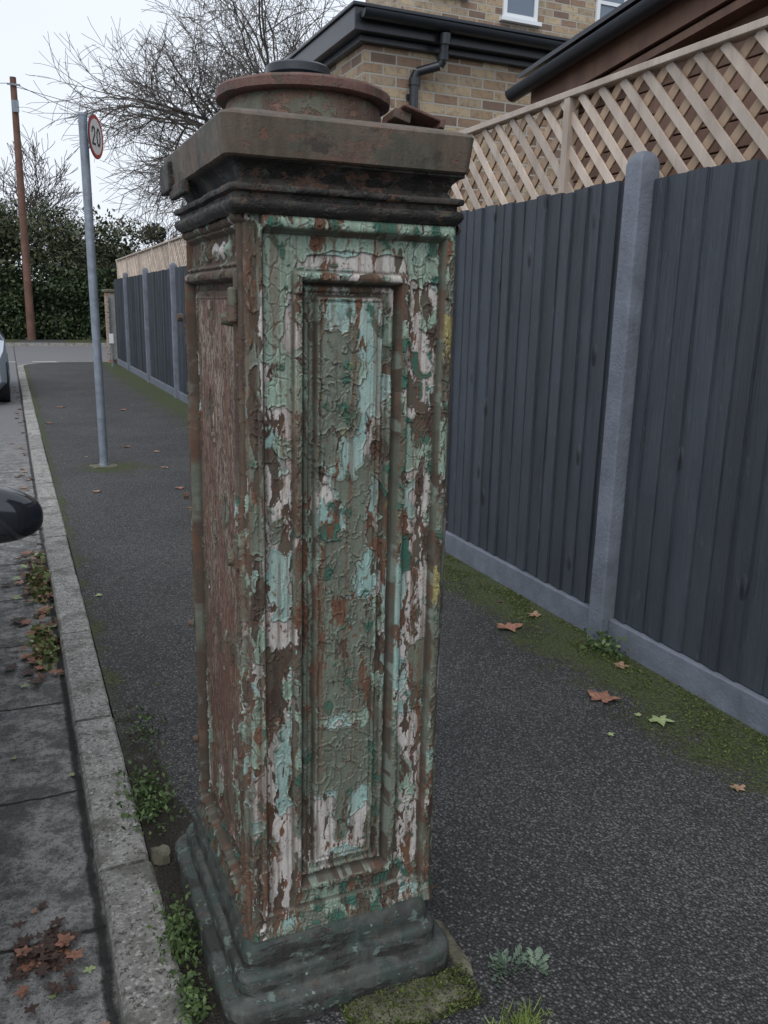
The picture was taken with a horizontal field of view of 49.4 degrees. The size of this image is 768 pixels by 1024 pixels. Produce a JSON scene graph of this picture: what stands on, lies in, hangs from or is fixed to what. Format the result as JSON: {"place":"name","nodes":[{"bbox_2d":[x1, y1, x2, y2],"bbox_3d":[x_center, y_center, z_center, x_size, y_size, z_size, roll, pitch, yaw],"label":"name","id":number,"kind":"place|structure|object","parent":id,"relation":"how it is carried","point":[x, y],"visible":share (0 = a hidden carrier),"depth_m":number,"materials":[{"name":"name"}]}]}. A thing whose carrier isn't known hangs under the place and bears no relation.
{"place":"outdoors","nodes":[
{"label":"outdoors","id":0,"kind":"place"},
{"bbox_2d":[5,339,106,342],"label":"verge pavement","id":1,"kind":"structure","parent":0,"point":[49,341],"depth_m":31.97,"materials":[{"name":"concrete"}]},
{"bbox_2d":[7,76,176,339],"bbox_3d":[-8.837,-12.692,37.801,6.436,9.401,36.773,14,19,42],"label":"telegraph pole","id":2,"kind":"object","parent":1,"relation":"on","point":[28,296],"visible":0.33,"depth_m":31.48,"materials":[{"name":"wood"}]},
{"bbox_2d":[0,346,121,1023],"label":"road","id":3,"kind":"structure","parent":0,"point":[46,851],"depth_m":2.64,"materials":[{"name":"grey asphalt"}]},
{"bbox_2d":[0,330,10,401],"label":"parked car","id":4,"kind":"object","parent":3,"relation":"on","point":[5,391],"visible":1,"depth_m":13.07,"materials":[{"name":"grey paint"}]},
{"bbox_2d":[0,486,42,543],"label":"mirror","id":5,"kind":"object","parent":3,"relation":"on","point":[21,514],"visible":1,"depth_m":2.35,"materials":[{"name":"grey paint"}]},
{"bbox_2d":[21,553,53,617],"bbox_3d":[-1.966,0.369,4.733,0.168,0.144,1.202,-5,15,-23],"label":"gutter weed","id":6,"kind":"object","parent":3,"relation":"on","point":[40,584],"visible":1,"depth_m":4.67,"materials":[{"name":"green plant"}]},
{"bbox_2d":[19,609,60,681],"bbox_3d":[-1.593,0.606,3.876,0.203,0.106,0.754,-5,15,-23],"label":"gutter weed","id":7,"kind":"object","parent":3,"relation":"on","point":[41,641],"visible":0.94,"depth_m":3.84,"materials":[{"name":"green plant"}]},
{"bbox_2d":[1,339,109,1023],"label":"leaf litter","id":8,"kind":"object","parent":3,"relation":"on","point":[49,953],"visible":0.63,"depth_m":2.07,"materials":[{"name":"brown plant"}]},
{"bbox_2d":[25,373,150,861],"bbox_3d":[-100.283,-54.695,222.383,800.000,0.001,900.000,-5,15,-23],"label":"ground","id":9,"kind":"structure","parent":0,"point":[101,671],"depth_m":3.62,"materials":[{"name":"grey concrete"}]},
{"bbox_2d":[0,124,95,274],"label":"bare tree","id":10,"kind":"object","parent":9,"relation":"on","point":[36,189],"visible":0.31,"depth_m":37.01,"materials":[{"name":"brown plant"}]},
{"bbox_2d":[5,343,106,345],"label":"kerb","id":11,"kind":"structure","parent":9,"relation":"on","point":[50,344],"depth_m":30.20,"materials":[{"name":"concrete"}]},
{"bbox_2d":[0,263,116,339],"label":"ivy hedge","id":12,"kind":"object","parent":9,"relation":"on","point":[61,301],"visible":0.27,"depth_m":33.14,"materials":[{"name":"green plant"}]},
{"bbox_2d":[47,215,106,276],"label":"bare tree","id":13,"kind":"object","parent":9,"relation":"on","point":[71,264],"visible":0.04,"depth_m":40.74,"materials":[{"name":"brown plant"}]},
{"bbox_2d":[0,192,166,280],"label":"background shrubbery","id":14,"kind":"object","parent":9,"relation":"on","point":[10,243],"visible":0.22,"depth_m":35.37,"materials":[{"name":"green plant"}]},
{"bbox_2d":[17,361,193,1023],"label":"kerb","id":15,"kind":"structure","parent":9,"relation":"on","point":[127,882],"depth_m":2.55,"materials":[{"name":"concrete"}]},
{"bbox_2d":[109,220,182,266],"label":"bare tree","id":16,"kind":"object","parent":9,"relation":"on","point":[158,239],"depth_m":44.63,"materials":[{"name":"brown plant"}]},
{"bbox_2d":[17,0,348,250],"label":"bare tree","id":17,"kind":"object","parent":9,"relation":"on","point":[173,111],"visible":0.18,"depth_m":27.78,"materials":[{"name":"brown plant"}]},
{"bbox_2d":[0,0,364,281],"label":"sky","id":18,"kind":"structure","parent":0,"point":[24,24],"materials":[{"name":"white"}]},
{"bbox_2d":[24,362,767,1023],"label":"pavement","id":19,"kind":"structure","parent":0,"point":[616,878],"depth_m":2.79,"materials":[{"name":"grey asphalt"}]},
{"bbox_2d":[77,112,118,467],"bbox_3d":[-2.578,-1.892,7.496,0.299,3.120,0.326,-5,15,-23],"label":"speed limit sign","id":20,"kind":"object","parent":19,"relation":"on","point":[90,134],"visible":0.94,"depth_m":7.41,"materials":[{"name":"metal"}]},
{"bbox_2d":[102,289,116,362],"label":"brick gate pier","id":21,"kind":"structure","parent":19,"relation":"on","point":[107,291],"depth_m":21.38,"materials":[{"name":"brick"}]},
{"bbox_2d":[106,294,117,358],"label":"side gate","id":22,"kind":"structure","parent":21,"relation":"attached to","point":[110,304],"depth_m":21.04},
{"bbox_2d":[109,334,113,366],"bbox_3d":[-6.533,-3.884,20.057,0.100,0.780,0.070,-5,15,-23],"label":"hydrant marker post","id":23,"kind":"object","parent":19,"relation":"on","point":[111,340],"visible":1,"depth_m":20.00,"materials":[{"name":"metal"}]},
{"bbox_2d":[113,682,175,782],"bbox_3d":[-0.858,0.775,3.009,0.211,0.041,0.727,-5,15,-23],"label":"weed plant","id":24,"kind":"object","parent":19,"relation":"on","point":[140,726],"visible":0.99,"depth_m":3.02,"materials":[{"name":"green plant"}]},
{"bbox_2d":[105,753,189,838],"bbox_3d":[-0.736,0.846,2.582,0.256,0.111,0.461,-5,15,-23],"label":"weed plant","id":25,"kind":"object","parent":19,"relation":"on","point":[143,788],"visible":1,"depth_m":2.56,"materials":[{"name":"green plant"}]},
{"bbox_2d":[150,844,171,865],"bbox_3d":[-0.620,0.963,2.329,0.059,0.044,0.070,-5,15,-23],"label":"kerbside rubble","id":26,"kind":"object","parent":19,"relation":"on","point":[161,854],"visible":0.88,"depth_m":2.31,"materials":[{"name":"stone"}]},
{"bbox_2d":[146,884,202,985],"bbox_3d":[-0.487,0.985,2.000,0.146,0.129,0.318,-5,15,-23],"label":"weed plant","id":27,"kind":"object","parent":19,"relation":"on","point":[180,945],"visible":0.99,"depth_m":1.98,"materials":[{"name":"green plant"}]},
{"bbox_2d":[165,952,215,1023],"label":"weed plant","id":28,"kind":"object","parent":19,"relation":"on","point":[196,1004],"visible":1,"depth_m":1.82,"materials":[{"name":"green plant"}]},
{"bbox_2d":[175,805,448,1023],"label":"plinth","id":29,"kind":"structure","parent":19,"relation":"on","point":[301,976],"depth_m":1.86,"materials":[{"name":"paint"}]},
{"bbox_2d":[182,213,460,941],"bbox_3d":[-0.176,0.125,1.938,0.466,1.503,0.579,-5,15,-23],"label":"shaft","id":30,"kind":"object","parent":29,"relation":"on","point":[318,390],"visible":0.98,"depth_m":1.71,"materials":[{"name":"paint"}]},
{"bbox_2d":[176,287,452,790],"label":"hinges and bolts","id":31,"kind":"object","parent":30,"relation":"attached to","point":[229,317],"visible":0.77,"depth_m":1.61,"materials":[{"name":"brown metal"}]},
{"bbox_2d":[174,156,464,232],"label":"cornice","id":32,"kind":"structure","parent":30,"relation":"attached to","point":[227,186],"depth_m":1.50,"materials":[{"name":"metal"}]},
{"bbox_2d":[164,108,473,183],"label":"cap slab","id":33,"kind":"structure","parent":32,"relation":"on","point":[219,136],"depth_m":1.46,"materials":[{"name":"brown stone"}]},
{"bbox_2d":[159,161,189,200],"bbox_3d":[-0.447,-0.706,1.776,0.022,0.077,0.230,-5,15,-23],"label":"bent iron flap","id":34,"kind":"object","parent":33,"relation":"on","point":[173,190],"visible":0.94,"depth_m":1.78,"materials":[{"name":"metal"}]},
{"bbox_2d":[225,89,380,121],"bbox_3d":[-0.163,-0.777,1.691,0.332,0.075,0.333,-5,15,-23],"label":"lid collar","id":35,"kind":"object","parent":33,"relation":"on","point":[323,103],"visible":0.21,"depth_m":1.55,"materials":[{"name":"metal"}]},
{"bbox_2d":[215,72,389,116],"bbox_3d":[-0.161,-0.828,1.679,0.351,0.031,0.350,-5,15,-23],"label":"lid flange","id":36,"kind":"object","parent":35,"relation":"on","point":[225,90],"visible":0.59,"depth_m":1.54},
{"bbox_2d":[265,59,329,74],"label":"round metal lid cap","id":37,"kind":"structure","parent":36,"relation":"on","point":[293,65],"depth_m":1.60,"materials":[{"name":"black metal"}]},
{"bbox_2d":[382,103,445,129],"bbox_3d":[0.057,-0.754,1.615,0.105,0.047,0.078,-5,15,-23],"label":"broken bracket","id":38,"kind":"object","parent":33,"relation":"on","point":[405,114],"visible":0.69,"depth_m":1.59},
{"bbox_2d":[48,406,745,790],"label":"fallen leaves","id":39,"kind":"object","parent":19,"relation":"on","point":[606,698],"visible":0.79,"depth_m":3.35,"materials":[{"name":"brown plant"}]},
{"bbox_2d":[346,917,472,1023],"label":"broken concrete slab","id":40,"kind":"structure","parent":19,"relation":"on","point":[457,955],"depth_m":1.85,"materials":[{"name":"grey concrete"}]},
{"bbox_2d":[339,962,486,1023],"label":"moss","id":41,"kind":"object","parent":19,"relation":"on","point":[403,989],"visible":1,"depth_m":1.85,"materials":[{"name":"green plant"}]},
{"bbox_2d":[114,151,767,736],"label":"timber fence","id":42,"kind":"object","parent":19,"relation":"on","point":[608,433],"visible":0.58,"depth_m":3.69,"materials":[{"name":"paint"}]},
{"bbox_2d":[115,16,767,277],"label":"timber trellis","id":43,"kind":"object","parent":42,"relation":"attached to","point":[570,131],"visible":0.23,"depth_m":3.72,"materials":[{"name":"beige wood"}]},
{"bbox_2d":[330,44,562,208],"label":"extension walls","id":44,"kind":"structure","parent":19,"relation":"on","point":[457,95],"depth_m":7.16,"materials":[{"name":"yellow brick"}]},
{"bbox_2d":[286,0,569,68],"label":"roof fascia","id":45,"kind":"structure","parent":44,"relation":"on","point":[346,31],"depth_m":6.93,"materials":[{"name":"black plastic"}]},
{"bbox_2d":[360,7,564,50],"bbox_3d":[3.637,-4.169,8.120,8.300,0.090,0.120,-5,15,-23],"label":"gutter","id":46,"kind":"object","parent":45,"relation":"attached to","point":[446,26],"visible":0.6,"depth_m":6.76,"materials":[{"name":"black plastic"}]},
{"bbox_2d":[406,32,450,108],"bbox_3d":[0.332,-2.115,7.262,0.362,3.686,0.113,4,14,13],"label":"downpipe","id":47,"kind":"object","parent":44,"relation":"attached to","point":[429,68],"visible":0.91,"depth_m":6.87,"materials":[{"name":"black plastic"}]},
{"bbox_2d":[365,0,595,38],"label":"walls","id":48,"kind":"structure","parent":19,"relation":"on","point":[570,19],"depth_m":10.07,"materials":[{"name":"yellow brick"}]},
{"bbox_2d":[466,0,541,27],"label":"window sills","id":49,"kind":"structure","parent":48,"relation":"attached to","point":[514,20],"depth_m":9.99,"materials":[{"name":"white stone"}]},
{"bbox_2d":[502,0,626,21],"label":"window frames","id":50,"kind":"structure","parent":48,"relation":"attached to","point":[536,2],"depth_m":10.08,"materials":[{"name":"white plastic"}]},
{"bbox_2d":[507,0,623,17],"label":"window glass","id":51,"kind":"object","parent":50,"relation":"in","point":[523,7],"visible":0.28,"depth_m":10.04,"materials":[{"name":"glass"}]},
{"bbox_2d":[488,944,528,987],"bbox_3d":[0.286,1.059,1.950,0.111,0.044,0.124,-5,15,-23],"label":"ragwort plant","id":52,"kind":"object","parent":19,"relation":"on","point":[501,961],"visible":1,"depth_m":1.96,"materials":[{"name":"green plant"}]},
{"bbox_2d":[484,995,556,1023],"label":"grass tuft","id":53,"kind":"object","parent":19,"relation":"on","point":[521,1019],"visible":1,"depth_m":1.82,"materials":[{"name":"green plant"}]},
{"bbox_2d":[520,946,551,975],"bbox_3d":[0.364,1.056,1.977,0.082,0.046,0.089,8,15,27],"label":"ragwort plant","id":54,"kind":"object","parent":19,"relation":"on","point":[536,959],"visible":1,"depth_m":1.98,"materials":[{"name":"green plant"}]},
{"bbox_2d":[579,621,629,662],"bbox_3d":[1.004,0.566,3.765,0.175,0.173,0.267,-12,19,-43],"label":"weed plant","id":55,"kind":"object","parent":19,"relation":"on","point":[602,645],"visible":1,"depth_m":3.77,"materials":[{"name":"green plant"}]},
{"bbox_2d":[443,553,767,826],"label":"moss","id":56,"kind":"object","parent":19,"relation":"on","point":[633,668],"visible":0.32,"depth_m":3.57,"materials":[{"name":"green plant"}]},
{"bbox_2d":[505,0,767,188],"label":"timber shed","id":57,"kind":"structure","parent":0,"point":[626,34],"depth_m":4.18,"materials":[{"name":"brown wood"}]}
]}

